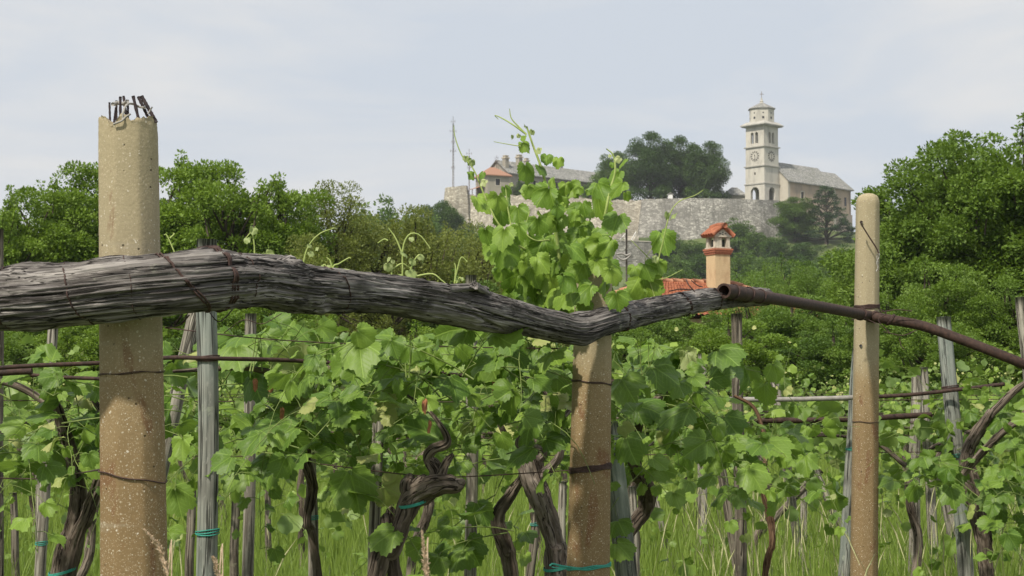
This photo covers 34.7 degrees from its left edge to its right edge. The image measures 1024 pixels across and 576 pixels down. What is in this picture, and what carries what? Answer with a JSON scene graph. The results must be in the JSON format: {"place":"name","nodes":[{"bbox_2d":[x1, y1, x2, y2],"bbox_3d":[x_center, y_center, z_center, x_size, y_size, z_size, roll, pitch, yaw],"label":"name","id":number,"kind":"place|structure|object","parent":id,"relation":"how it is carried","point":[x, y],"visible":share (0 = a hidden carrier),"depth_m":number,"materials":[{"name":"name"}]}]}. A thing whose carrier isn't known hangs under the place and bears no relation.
{"place":"outdoors","nodes":[
{"label":"outdoors","id":0,"kind":"place"},
{"bbox_2d":[0,0,1023,239],"label":"sky","id":1,"kind":"structure","parent":0,"point":[369,93],"materials":[{"name":"white"}]},
{"bbox_2d":[3,435,1023,575],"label":"meadow grass","id":2,"kind":"structure","parent":0,"point":[353,540],"depth_m":13.01,"materials":[{"name":"plant"}]},
{"bbox_2d":[5,226,1022,575],"bbox_3d":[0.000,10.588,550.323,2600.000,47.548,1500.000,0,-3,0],"label":"ground","id":3,"kind":"structure","parent":0,"point":[831,244],"depth_m":381.36,"materials":[{"name":"plant"}]},
{"bbox_2d":[0,229,3,575],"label":"wooden post","id":4,"kind":"object","parent":3,"relation":"on","point":[1,412],"visible":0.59,"depth_m":6.77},
{"bbox_2d":[10,492,19,575],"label":"wooden post","id":5,"kind":"object","parent":3,"relation":"on","point":[14,532],"visible":0.76,"depth_m":10.31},
{"bbox_2d":[0,207,47,357],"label":"broadleaf tree","id":6,"kind":"object","parent":3,"relation":"on","point":[13,243],"visible":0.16,"depth_m":39.61,"materials":[{"name":"green plant"}]},
{"bbox_2d":[4,331,65,415],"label":"hedge bush","id":7,"kind":"object","parent":3,"relation":"on","point":[11,345],"visible":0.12,"depth_m":29.28,"materials":[{"name":"green plant"}]},
{"bbox_2d":[34,328,57,575],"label":"wooden post","id":8,"kind":"object","parent":3,"relation":"on","point":[42,524],"visible":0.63,"depth_m":6.34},
{"bbox_2d":[4,326,87,446],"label":"leafy bush","id":9,"kind":"object","parent":3,"relation":"on","point":[73,332],"visible":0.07,"depth_m":32.39,"materials":[{"name":"green plant"}]},
{"bbox_2d":[2,173,98,339],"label":"broadleaf tree","id":10,"kind":"object","parent":3,"relation":"on","point":[63,243],"visible":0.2,"depth_m":40.68,"materials":[{"name":"green plant"}]},
{"bbox_2d":[19,159,98,334],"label":"broadleaf tree","id":11,"kind":"object","parent":3,"relation":"on","point":[89,174],"visible":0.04,"depth_m":42.52,"materials":[{"name":"green plant"}]},
{"bbox_2d":[20,324,170,419],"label":"hedge bush","id":12,"kind":"object","parent":3,"relation":"on","point":[89,346],"visible":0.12,"depth_m":29.91,"materials":[{"name":"green plant"}]},
{"bbox_2d":[4,328,221,575],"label":"grapevine","id":13,"kind":"object","parent":3,"relation":"on","point":[26,339],"visible":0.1,"depth_m":11.76,"materials":[{"name":"green plant"}]},
{"bbox_2d":[0,343,240,575],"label":"grapevine","id":14,"kind":"object","parent":3,"relation":"on","point":[82,505],"visible":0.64,"depth_m":5.00,"materials":[{"name":"green plant"}]},
{"bbox_2d":[3,351,257,575],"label":"grapevine","id":15,"kind":"object","parent":3,"relation":"on","point":[91,538],"visible":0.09,"depth_m":8.84,"materials":[{"name":"green plant"}]},
{"bbox_2d":[98,95,167,575],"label":"concrete post","id":16,"kind":"object","parent":3,"relation":"on","point":[133,479],"visible":0.93,"depth_m":3.50,"materials":[{"name":"concrete"}]},
{"bbox_2d":[67,310,244,363],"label":"leafy bush","id":17,"kind":"object","parent":3,"relation":"on","point":[174,320],"visible":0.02,"depth_m":33.11,"materials":[{"name":"green plant"}]},
{"bbox_2d":[88,149,237,258],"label":"broadleaf tree","id":18,"kind":"object","parent":3,"relation":"on","point":[179,173],"visible":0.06,"depth_m":41.44,"materials":[{"name":"green plant"}]},
{"bbox_2d":[165,313,196,478],"bbox_3d":[-1.393,1.005,6.152,0.458,1.926,0.062,0,-3,0],"label":"wooden post","id":19,"kind":"object","parent":3,"relation":"on","point":[189,340],"visible":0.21,"depth_m":6.17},
{"bbox_2d":[185,490,195,575],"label":"wooden post","id":20,"kind":"object","parent":3,"relation":"on","point":[190,543],"visible":0.77,"depth_m":8.52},
{"bbox_2d":[195,238,219,575],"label":"wooden post","id":21,"kind":"object","parent":3,"relation":"on","point":[207,531],"visible":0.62,"depth_m":4.71,"materials":[{"name":"wood"}]},
{"bbox_2d":[0,355,463,377],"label":"trellis rail","id":22,"kind":"object","parent":21,"relation":"attached to","point":[169,357],"visible":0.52,"depth_m":4.73,"materials":[{"name":"metal"}]},
{"bbox_2d":[0,312,440,575],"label":"grapevine","id":23,"kind":"object","parent":3,"relation":"on","point":[356,490],"visible":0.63,"depth_m":5.17,"materials":[{"name":"green plant"}]},
{"bbox_2d":[160,158,294,323],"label":"broadleaf tree","id":24,"kind":"object","parent":3,"relation":"on","point":[223,214],"visible":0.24,"depth_m":40.68,"materials":[{"name":"green plant"}]},
{"bbox_2d":[230,495,240,575],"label":"wooden post","id":25,"kind":"object","parent":3,"relation":"on","point":[234,546],"visible":0.6,"depth_m":8.92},
{"bbox_2d":[163,370,334,542],"bbox_3d":[-2.608,1.540,15.255,2.286,1.818,1.483,0,-3,1],"label":"grapevine","id":26,"kind":"object","parent":3,"relation":"on","point":[233,392],"visible":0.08,"depth_m":15.27,"materials":[{"name":"green plant"}]},
{"bbox_2d":[242,313,256,575],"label":"wooden post","id":27,"kind":"object","parent":3,"relation":"on","point":[248,535],"visible":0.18,"depth_m":6.54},
{"bbox_2d":[217,307,340,336],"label":"leafy bush","id":28,"kind":"object","parent":3,"relation":"on","point":[259,311],"visible":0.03,"depth_m":33.47,"materials":[{"name":"green plant"}]},
{"bbox_2d":[221,171,338,315],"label":"broadleaf tree","id":29,"kind":"object","parent":3,"relation":"on","point":[300,203],"visible":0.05,"depth_m":41.85,"materials":[{"name":"green plant"}]},
{"bbox_2d":[283,232,359,335],"bbox_3d":[-4.710,1.308,38.068,3.110,5.254,2.808,2,-4,-27],"label":"scrub tree","id":30,"kind":"object","parent":3,"relation":"on","point":[299,251],"visible":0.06,"depth_m":38.05,"materials":[{"name":"green plant"}]},
{"bbox_2d":[177,381,485,567],"bbox_3d":[-1.371,1.422,11.894,1.903,1.653,1.445,3,-5,-42],"label":"grapevine","id":31,"kind":"object","parent":3,"relation":"on","point":[338,532],"visible":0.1,"depth_m":11.94,"materials":[{"name":"green plant"}]},
{"bbox_2d":[290,179,383,328],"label":"scrub tree","id":32,"kind":"object","parent":3,"relation":"on","point":[344,253],"visible":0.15,"depth_m":43.99,"materials":[{"name":"green plant"}]},
{"bbox_2d":[164,320,549,575],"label":"grapevine","id":33,"kind":"object","parent":3,"relation":"on","point":[287,523],"visible":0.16,"depth_m":9.12,"materials":[{"name":"green plant"}]},
{"bbox_2d":[367,390,382,573],"bbox_3d":[-0.460,1.125,5.343,0.080,1.581,0.044,0,-3,0],"label":"wooden post","id":34,"kind":"object","parent":3,"relation":"on","point":[374,515],"visible":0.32,"depth_m":5.36,"materials":[{"name":"wood"}]},
{"bbox_2d":[316,280,438,340],"bbox_3d":[-2.819,1.747,36.779,3.502,4.174,3.621,0,-3,-4],"label":"scrub tree","id":35,"kind":"object","parent":3,"relation":"on","point":[375,320],"visible":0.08,"depth_m":36.74,"materials":[{"name":"green plant"}]},
{"bbox_2d":[343,193,413,273],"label":"broadleaf tree","id":36,"kind":"object","parent":3,"relation":"on","point":[389,215],"visible":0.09,"depth_m":239.02,"materials":[{"name":"green plant"}]},
{"bbox_2d":[333,209,430,317],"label":"scrub tree","id":37,"kind":"object","parent":3,"relation":"on","point":[377,230],"visible":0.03,"depth_m":45.68,"materials":[{"name":"green plant"}]},
{"bbox_2d":[361,202,483,337],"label":"scrub tree","id":38,"kind":"object","parent":3,"relation":"on","point":[434,265],"visible":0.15,"depth_m":44.69,"materials":[{"name":"green plant"}]},
{"bbox_2d":[253,322,650,575],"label":"grapevine","id":39,"kind":"object","parent":3,"relation":"on","point":[361,354],"visible":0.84,"depth_m":4.78,"materials":[{"name":"green plant"}]},
{"bbox_2d":[429,200,476,268],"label":"broadleaf tree","id":40,"kind":"object","parent":3,"relation":"on","point":[452,217],"visible":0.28,"depth_m":329.50,"materials":[{"name":"green plant"}]},
{"bbox_2d":[420,218,502,294],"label":"scrub tree","id":41,"kind":"object","parent":3,"relation":"on","point":[486,274],"visible":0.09,"depth_m":46.67,"materials":[{"name":"green plant"}]},
{"bbox_2d":[464,275,477,575],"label":"wooden post","id":42,"kind":"object","parent":3,"relation":"on","point":[471,489],"visible":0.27,"depth_m":6.15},
{"bbox_2d":[317,404,644,575],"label":"grapevine","id":43,"kind":"object","parent":3,"relation":"on","point":[471,551],"visible":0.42,"depth_m":5.73,"materials":[{"name":"green plant"}]},
{"bbox_2d":[468,167,512,196],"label":"orange roofed house","id":44,"kind":"structure","parent":3,"relation":"on","point":[496,178],"depth_m":400.14,"materials":[{"name":"grey paint"}]},
{"bbox_2d":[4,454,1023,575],"bbox_3d":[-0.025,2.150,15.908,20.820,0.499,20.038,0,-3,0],"label":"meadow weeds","id":45,"kind":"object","parent":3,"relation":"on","point":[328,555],"visible":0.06,"depth_m":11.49,"materials":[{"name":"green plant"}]},
{"bbox_2d":[340,328,730,575],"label":"grapevine","id":46,"kind":"object","parent":3,"relation":"on","point":[528,454],"visible":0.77,"depth_m":5.26,"materials":[{"name":"green plant"}]},
{"bbox_2d":[454,109,655,312],"bbox_3d":[0.130,-0.206,5.109,0.619,0.682,0.540,0,-3,0],"label":"vine shoot clump","id":47,"kind":"object","parent":46,"relation":"attached to","point":[550,270],"visible":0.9,"depth_m":5.00,"materials":[{"name":"green plant"}]},
{"bbox_2d":[412,369,667,575],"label":"grapevine","id":48,"kind":"object","parent":3,"relation":"on","point":[488,452],"visible":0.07,"depth_m":12.02,"materials":[{"name":"green plant"}]},
{"bbox_2d":[491,154,597,198],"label":"long house","id":49,"kind":"structure","parent":3,"relation":"on","point":[506,165],"depth_m":415.05,"materials":[{"name":"grey paint"}]},
{"bbox_2d":[549,271,612,575],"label":"concrete post","id":50,"kind":"object","parent":3,"relation":"on","point":[588,545],"visible":0.86,"depth_m":4.91,"materials":[{"name":"concrete"}]},
{"bbox_2d":[0,246,771,345],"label":"vineyard beam","id":51,"kind":"structure","parent":50,"relation":"on","point":[38,296],"depth_m":3.61,"materials":[{"name":"wood"}]},
{"bbox_2d":[378,227,444,282],"bbox_3d":[-0.278,-0.059,4.604,0.204,0.227,0.028,0,-3,0],"label":"vine sprout","id":52,"kind":"object","parent":51,"relation":"attached to","point":[388,267],"visible":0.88,"depth_m":4.61,"materials":[{"name":"green plant"}]},
{"bbox_2d":[624,190,702,301],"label":"vine shoot","id":53,"kind":"object","parent":51,"relation":"attached to","point":[644,281],"visible":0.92,"depth_m":5.43,"materials":[{"name":"green plant"}]},
{"bbox_2d":[594,151,632,200],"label":"broadleaf tree","id":54,"kind":"object","parent":3,"relation":"on","point":[605,169],"visible":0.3,"depth_m":412.61,"materials":[{"name":"green plant"}]},
{"bbox_2d":[444,186,787,239],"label":"fortress wall","id":55,"kind":"structure","parent":3,"relation":"on","point":[695,218],"depth_m":391.39,"materials":[{"name":"stone"}]},
{"bbox_2d":[610,421,637,575],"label":"wooden post","id":56,"kind":"object","parent":3,"relation":"on","point":[622,510],"visible":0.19,"depth_m":5.64,"materials":[{"name":"wood"}]},
{"bbox_2d":[613,240,656,266],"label":"terrace wall","id":57,"kind":"structure","parent":3,"relation":"on","point":[638,255],"depth_m":365.06,"materials":[{"name":"stone"}]},
{"bbox_2d":[611,327,686,435],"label":"hedge bush","id":58,"kind":"object","parent":3,"relation":"on","point":[622,354],"visible":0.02,"depth_m":28.94,"materials":[{"name":"green plant"}]},
{"bbox_2d":[622,131,684,200],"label":"broadleaf tree","id":59,"kind":"object","parent":3,"relation":"on","point":[648,165],"visible":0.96,"depth_m":409.80,"materials":[{"name":"green plant"}]},
{"bbox_2d":[612,318,697,348],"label":"leafy bush","id":60,"kind":"object","parent":3,"relation":"on","point":[666,330],"visible":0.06,"depth_m":39.63,"materials":[{"name":"green plant"}]},
{"bbox_2d":[477,336,848,562],"bbox_3d":[0.551,1.037,5.972,1.253,1.736,1.319,1,-3,-15],"label":"grapevine","id":61,"kind":"object","parent":3,"relation":"on","point":[714,446],"visible":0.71,"depth_m":5.76,"materials":[{"name":"green plant"}]},
{"bbox_2d":[455,325,902,575],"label":"grapevine","id":62,"kind":"object","parent":3,"relation":"on","point":[830,409],"visible":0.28,"depth_m":9.18,"materials":[{"name":"green plant"}]},
{"bbox_2d":[662,135,701,198],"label":"broadleaf tree","id":63,"kind":"object","parent":3,"relation":"on","point":[677,190],"visible":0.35,"depth_m":415.86,"materials":[{"name":"green plant"}]},
{"bbox_2d":[656,309,727,349],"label":"leafy bush","id":64,"kind":"object","parent":3,"relation":"on","point":[714,323],"visible":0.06,"depth_m":41.45,"materials":[{"name":"green plant"}]},
{"bbox_2d":[680,141,731,198],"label":"broadleaf tree","id":65,"kind":"object","parent":3,"relation":"on","point":[707,173],"visible":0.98,"depth_m":408.70,"materials":[{"name":"green plant"}]},
{"bbox_2d":[615,223,802,338],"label":"tiled house","id":66,"kind":"structure","parent":3,"relation":"on","point":[717,253],"depth_m":50.28,"materials":[{"name":"paint"}]},
{"bbox_2d":[718,469,734,575],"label":"wooden post","id":67,"kind":"object","parent":3,"relation":"on","point":[727,510],"visible":0.3,"depth_m":8.52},
{"bbox_2d":[731,313,746,575],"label":"wooden post","id":68,"kind":"object","parent":3,"relation":"on","point":[740,546],"visible":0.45,"depth_m":7.34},
{"bbox_2d":[663,310,815,434],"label":"hedge bush","id":69,"kind":"object","parent":3,"relation":"on","point":[758,355],"visible":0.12,"depth_m":30.17,"materials":[{"name":"green plant"}]},
{"bbox_2d":[723,217,755,258],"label":"broadleaf tree","id":70,"kind":"object","parent":3,"relation":"on","point":[740,230],"visible":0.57,"depth_m":373.23,"materials":[{"name":"green plant"}]},
{"bbox_2d":[730,249,763,280],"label":"broadleaf tree","id":71,"kind":"object","parent":3,"relation":"on","point":[740,262],"visible":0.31,"depth_m":296.74,"materials":[{"name":"green plant"}]},
{"bbox_2d":[730,231,772,259],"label":"broadleaf tree","id":72,"kind":"object","parent":3,"relation":"on","point":[752,245],"visible":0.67,"depth_m":367.66,"materials":[{"name":"green plant"}]},
{"bbox_2d":[657,395,855,575],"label":"grapevine","id":73,"kind":"object","parent":3,"relation":"on","point":[790,429],"visible":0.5,"depth_m":6.74,"materials":[{"name":"plant"}]},
{"bbox_2d":[732,261,810,293],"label":"leafy bush","id":74,"kind":"object","parent":3,"relation":"on","point":[752,281],"visible":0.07,"depth_m":61.97,"materials":[{"name":"green plant"}]},
{"bbox_2d":[757,233,793,265],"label":"broadleaf tree","id":75,"kind":"object","parent":3,"relation":"on","point":[776,248],"visible":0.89,"depth_m":360.97,"materials":[{"name":"green plant"}]},
{"bbox_2d":[715,285,843,427],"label":"leafy bush","id":76,"kind":"object","parent":3,"relation":"on","point":[780,321],"visible":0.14,"depth_m":35.49,"materials":[{"name":"green plant"}]},
{"bbox_2d":[669,375,900,570],"bbox_3d":[1.768,1.442,12.446,2.111,1.679,1.369,0,-3,0],"label":"grapevine","id":77,"kind":"object","parent":3,"relation":"on","point":[776,479],"visible":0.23,"depth_m":12.39,"materials":[{"name":"green plant"}]},
{"bbox_2d":[765,196,818,241],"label":"broadleaf tree","id":78,"kind":"object","parent":3,"relation":"on","point":[792,218],"visible":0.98,"depth_m":384.71,"materials":[{"name":"green plant"}]},
{"bbox_2d":[763,252,823,294],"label":"leafy bush","id":79,"kind":"object","parent":3,"relation":"on","point":[793,263],"visible":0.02,"depth_m":69.73,"materials":[{"name":"green plant"}]},
{"bbox_2d":[740,91,853,231],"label":"church","id":80,"kind":"structure","parent":3,"relation":"on","point":[769,176],"depth_m":406.09,"materials":[{"name":"stone"}]},
{"bbox_2d":[783,242,826,262],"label":"broadleaf tree","id":81,"kind":"object","parent":3,"relation":"on","point":[810,254],"visible":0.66,"depth_m":359.22,"materials":[{"name":"green plant"}]},
{"bbox_2d":[774,265,839,350],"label":"leafy bush","id":82,"kind":"object","parent":3,"relation":"on","point":[809,285],"visible":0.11,"depth_m":46.95,"materials":[{"name":"green plant"}]},
{"bbox_2d":[793,185,854,243],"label":"conifer tree","id":83,"kind":"object","parent":3,"relation":"on","point":[826,214],"visible":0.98,"depth_m":384.51,"materials":[{"name":"green plant"}]},
{"bbox_2d":[768,318,904,437],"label":"hedge bush","id":84,"kind":"object","parent":3,"relation":"on","point":[814,348],"visible":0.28,"depth_m":30.95,"materials":[{"name":"green plant"}]},
{"bbox_2d":[838,349,852,575],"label":"wooden post","id":85,"kind":"object","parent":3,"relation":"on","point":[844,562],"visible":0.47,"depth_m":8.93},
{"bbox_2d":[850,193,879,575],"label":"concrete post","id":86,"kind":"object","parent":3,"relation":"on","point":[864,483],"visible":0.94,"depth_m":7.99,"materials":[{"name":"concrete"}]},
{"bbox_2d":[717,283,1023,369],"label":"rusty pipe","id":87,"kind":"object","parent":86,"relation":"attached to","point":[732,292],"visible":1,"depth_m":7.77,"materials":[{"name":"metal"}]},
{"bbox_2d":[751,354,1019,575],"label":"grapevine","id":88,"kind":"object","parent":3,"relation":"on","point":[922,429],"visible":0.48,"depth_m":9.47,"materials":[{"name":"green plant"}]},
{"bbox_2d":[754,412,931,422],"bbox_3d":[1.886,0.736,9.301,1.037,0.063,0.074,0,-3,-6],"label":"trellis rail","id":89,"kind":"object","parent":88,"relation":"attached to","point":[883,417],"visible":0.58,"depth_m":9.27,"materials":[{"name":"wood"}]},
{"bbox_2d":[822,283,955,432],"bbox_3d":[7.215,1.687,31.046,2.559,3.578,2.591,-1,-3,15],"label":"broadleaf tree","id":90,"kind":"object","parent":3,"relation":"on","point":[885,297],"visible":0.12,"depth_m":30.65,"materials":[{"name":"green plant"}]},
{"bbox_2d":[775,343,1023,575],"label":"grapevine","id":91,"kind":"object","parent":3,"relation":"on","point":[890,382],"visible":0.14,"depth_m":12.60,"materials":[{"name":"green plant"}]},
{"bbox_2d":[816,147,985,325],"bbox_3d":[10.178,0.291,39.230,5.083,7.560,5.146,-2,-4,24],"label":"broadleaf tree","id":92,"kind":"object","parent":3,"relation":"on","point":[846,265],"visible":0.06,"depth_m":38.67,"materials":[{"name":"green plant"}]},
{"bbox_2d":[908,369,921,571],"bbox_3d":[2.489,1.350,10.138,0.121,1.695,0.078,0,-3,0],"label":"wooden post","id":93,"kind":"object","parent":3,"relation":"on","point":[916,384],"visible":0.22,"depth_m":10.13,"materials":[{"name":"wood"}]},
{"bbox_2d":[826,362,1017,522],"bbox_3d":[4.025,1.604,16.023,2.236,1.778,1.450,1,-3,-14],"label":"grapevine","id":94,"kind":"object","parent":3,"relation":"on","point":[890,407],"visible":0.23,"depth_m":15.97,"materials":[{"name":"green plant"}]},
{"bbox_2d":[840,312,1012,454],"bbox_3d":[7.736,1.891,29.522,2.984,2.956,2.948,2,-4,-34],"label":"hedge bush","id":95,"kind":"object","parent":3,"relation":"on","point":[907,357],"visible":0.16,"depth_m":29.06,"materials":[{"name":"green plant"}]},
{"bbox_2d":[842,356,1011,487],"bbox_3d":[4.879,1.769,19.830,2.362,1.890,1.040,0,-3,-6],"label":"grapevine","id":96,"kind":"object","parent":3,"relation":"on","point":[975,372],"visible":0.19,"depth_m":19.91,"materials":[{"name":"green plant"}]},
{"bbox_2d":[920,367,938,569],"bbox_3d":[3.178,1.467,12.435,0.154,1.730,0.080,0,-3,0],"label":"wooden post","id":97,"kind":"object","parent":3,"relation":"on","point":[925,444],"visible":0.43,"depth_m":12.41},
{"bbox_2d":[845,381,1023,575],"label":"grapevine","id":98,"kind":"object","parent":3,"relation":"on","point":[986,497],"visible":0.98,"depth_m":8.04,"materials":[{"name":"green plant"}]},
{"bbox_2d":[853,128,1023,442],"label":"broadleaf tree","id":99,"kind":"object","parent":3,"relation":"on","point":[966,182],"visible":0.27,"depth_m":36.35,"materials":[{"name":"green plant"}]},
{"bbox_2d":[853,112,1023,307],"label":"broadleaf tree","id":100,"kind":"object","parent":3,"relation":"on","point":[969,150],"visible":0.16,"depth_m":37.17,"materials":[{"name":"green plant"}]},
{"bbox_2d":[879,254,1019,348],"bbox_3d":[8.353,1.431,32.019,3.378,4.241,3.336,-3,-4,40],"label":"broadleaf tree","id":101,"kind":"object","parent":3,"relation":"on","point":[955,307],"visible":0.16,"depth_m":31.45,"materials":[{"name":"green plant"}]},
{"bbox_2d":[936,316,973,575],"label":"wooden post","id":102,"kind":"object","parent":3,"relation":"on","point":[949,379],"visible":0.56,"depth_m":8.74,"materials":[{"name":"wood"}]},
{"bbox_2d":[879,382,1004,397],"bbox_3d":[2.227,0.547,8.719,0.762,0.092,0.093,-1,-3,15],"label":"trellis rail","id":103,"kind":"object","parent":102,"relation":"attached to","point":[933,392],"visible":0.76,"depth_m":8.73,"materials":[{"name":"metal"}]},
{"bbox_2d":[729,395,852,401],"bbox_3d":[1.495,0.592,8.780,0.715,0.037,0.025,0,-3,0],"label":"trellis rail","id":104,"kind":"object","parent":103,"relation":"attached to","point":[813,398],"visible":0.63,"depth_m":8.77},
{"bbox_2d":[920,147,1023,322],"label":"broadleaf tree","id":105,"kind":"object","parent":3,"relation":"on","point":[1013,191],"visible":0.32,"depth_m":35.31,"materials":[{"name":"green plant"}]},
{"bbox_2d":[961,267,1023,444],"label":"broadleaf tree","id":106,"kind":"object","parent":3,"relation":"on","point":[1008,337],"visible":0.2,"depth_m":30.62,"materials":[{"name":"green plant"}]},
{"bbox_2d":[1015,297,1023,380],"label":"wooden post","id":107,"kind":"object","parent":3,"relation":"on","point":[1019,302],"visible":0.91,"depth_m":8.58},
{"bbox_2d":[167,469,1023,575],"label":"seeding grass","id":108,"kind":"structure","parent":0,"point":[722,540],"depth_m":9.21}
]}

